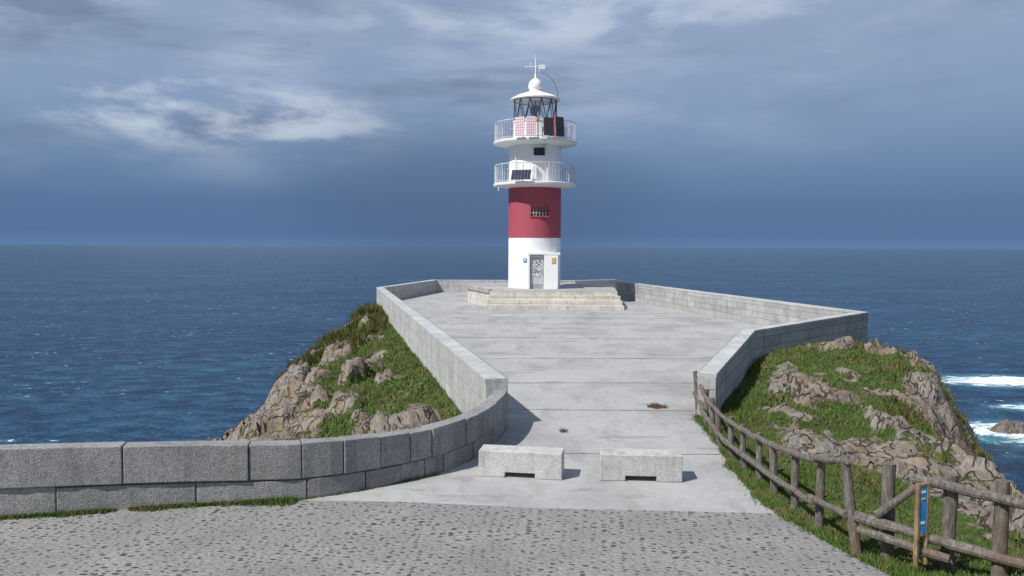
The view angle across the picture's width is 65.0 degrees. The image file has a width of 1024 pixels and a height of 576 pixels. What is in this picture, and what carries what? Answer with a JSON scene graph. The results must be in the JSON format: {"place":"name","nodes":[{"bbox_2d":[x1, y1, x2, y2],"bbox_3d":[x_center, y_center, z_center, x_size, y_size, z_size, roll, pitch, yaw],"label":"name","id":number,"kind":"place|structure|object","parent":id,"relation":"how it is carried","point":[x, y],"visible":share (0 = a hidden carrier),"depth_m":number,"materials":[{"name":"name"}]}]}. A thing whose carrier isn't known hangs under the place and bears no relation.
{"place":"outdoors","nodes":[
{"label":"outdoors","id":0,"kind":"place"},
{"bbox_2d":[0,500,889,575],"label":"cobblestone road","id":1,"kind":"structure","parent":0,"point":[334,538],"depth_m":10.26,"materials":[{"name":"grey stone"}]},
{"bbox_2d":[0,495,297,520],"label":"grass verge","id":2,"kind":"object","parent":1,"relation":"on","point":[292,500],"depth_m":11.57,"materials":[{"name":"green plant"}]},
{"bbox_2d":[0,245,1023,493],"bbox_3d":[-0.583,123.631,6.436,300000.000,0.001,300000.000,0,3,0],"label":"sea","id":3,"kind":"structure","parent":0,"point":[126,343],"depth_m":1574.23,"materials":[{"name":"liquid"}]},
{"bbox_2d":[987,419,1023,433],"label":"sea rock","id":4,"kind":"object","parent":3,"relation":"in","point":[1007,426],"visible":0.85,"depth_m":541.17,"materials":[{"name":"stone"}]},
{"bbox_2d":[0,0,1023,248],"label":"sky","id":5,"kind":"structure","parent":0,"point":[852,124],"materials":[{"name":"blue"}]},
{"bbox_2d":[306,292,773,513],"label":"plaza pavement","id":6,"kind":"structure","parent":0,"point":[592,415],"depth_m":19.66,"materials":[{"name":"concrete"}]},
{"bbox_2d":[296,472,439,500],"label":"grass verge","id":7,"kind":"object","parent":6,"relation":"on","point":[407,480],"depth_m":12.56,"materials":[{"name":"green plant"}]},
{"bbox_2d":[376,279,616,425],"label":"parapet wall","id":8,"kind":"structure","parent":6,"relation":"on","point":[467,379],"depth_m":25.59,"materials":[{"name":"concrete"}]},
{"bbox_2d":[479,444,563,479],"bbox_3d":[0.161,2.893,13.368,1.380,0.430,0.440,1,3,9],"label":"stone bench","id":9,"kind":"object","parent":6,"relation":"on","point":[547,463],"visible":1,"depth_m":13.17,"materials":[{"name":"stone"}]},
{"bbox_2d":[493,55,576,288],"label":"lighthouse","id":10,"kind":"object","parent":6,"relation":"on","point":[535,184],"visible":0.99,"depth_m":52.00,"materials":[{"name":"white paint"}]},
{"bbox_2d":[530,255,543,288],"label":"door","id":11,"kind":"structure","parent":10,"relation":"in","point":[536,261],"depth_m":51.96,"materials":[{"name":"grey metal"}]},
{"bbox_2d":[533,146,545,156],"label":"window","id":12,"kind":"structure","parent":10,"relation":"in","point":[537,151],"depth_m":51.67,"materials":[{"name":"black glass"}]},
{"bbox_2d":[530,208,549,216],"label":"window","id":13,"kind":"structure","parent":10,"relation":"in","point":[544,212],"depth_m":51.85,"materials":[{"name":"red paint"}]},
{"bbox_2d":[466,283,623,309],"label":"lighthouse steps","id":14,"kind":"structure","parent":6,"relation":"on","point":[500,296],"depth_m":48.90,"materials":[{"name":"beige concrete"}]},
{"bbox_2d":[445,313,730,454],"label":"pavement joints","id":15,"kind":"object","parent":6,"relation":"on","point":[590,358],"visible":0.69,"depth_m":27.28,"materials":[{"name":"grey concrete"}]},
{"bbox_2d":[599,448,682,481],"bbox_3d":[2.106,2.910,13.219,1.320,0.430,0.440,0,3,4],"label":"stone bench","id":16,"kind":"object","parent":6,"relation":"on","point":[621,464],"visible":1,"depth_m":13.01,"materials":[{"name":"stone"}]},
{"bbox_2d":[615,280,868,415],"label":"parapet wall","id":17,"kind":"structure","parent":6,"relation":"on","point":[721,373],"depth_m":30.79,"materials":[{"name":"concrete"}]},
{"bbox_2d":[206,312,1023,575],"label":"headland terrain","id":18,"kind":"structure","parent":0,"point":[286,419],"depth_m":19.21,"materials":[{"name":"stone"}]},
{"bbox_2d":[56,444,465,511],"bbox_3d":[-7.458,3.904,11.850,17.614,3.500,3.265,-1,3,-25],"label":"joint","id":19,"kind":"object","parent":18,"relation":"on","point":[249,480],"visible":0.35,"depth_m":11.86,"materials":[{"name":"grey concrete"}]},
{"bbox_2d":[0,389,507,515],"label":"granite block wall","id":20,"kind":"structure","parent":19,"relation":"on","point":[33,477],"depth_m":11.78,"materials":[{"name":"grey stone"}]},
{"bbox_2d":[270,301,389,385],"bbox_3d":[-8.726,2.763,46.202,5.555,3.750,22.967,0,3,0],"label":"gorse shrub","id":21,"kind":"object","parent":18,"relation":"on","point":[380,318],"visible":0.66,"depth_m":39.66,"materials":[{"name":"green plant"}]},
{"bbox_2d":[224,312,461,438],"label":"grass","id":22,"kind":"structure","parent":18,"relation":"on","point":[429,381],"depth_m":24.68,"materials":[{"name":"green plant"}]},
{"bbox_2d":[687,387,1023,575],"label":"grass","id":23,"kind":"structure","parent":18,"relation":"on","point":[766,433],"depth_m":12.36,"materials":[{"name":"green plant"}]},
{"bbox_2d":[693,371,1023,575],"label":"wooden fence","id":24,"kind":"object","parent":18,"relation":"on","point":[952,488],"visible":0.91,"depth_m":9.69,"materials":[{"name":"brown wood"}]},
{"bbox_2d":[913,482,929,565],"bbox_3d":[4.727,2.724,9.273,0.168,0.960,0.050,-1,3,-20],"label":"trail sign","id":25,"kind":"object","parent":24,"relation":"attached to","point":[921,513],"visible":1,"depth_m":9.25,"materials":[{"name":"wood"}]},
{"bbox_2d":[720,338,996,466],"bbox_3d":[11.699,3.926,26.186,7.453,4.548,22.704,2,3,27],"label":"grass","id":26,"kind":"structure","parent":18,"relation":"on","point":[770,363],"depth_m":22.25,"materials":[{"name":"green plant"}]},
{"bbox_2d":[647,400,667,408],"bbox_3d":[3.461,2.767,19.074,0.555,0.139,0.536,0,3,0],"label":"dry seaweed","id":27,"kind":"object","parent":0,"point":[657,406],"visible":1,"depth_m":19.00,"materials":[{"name":"brown plant"}]}
]}

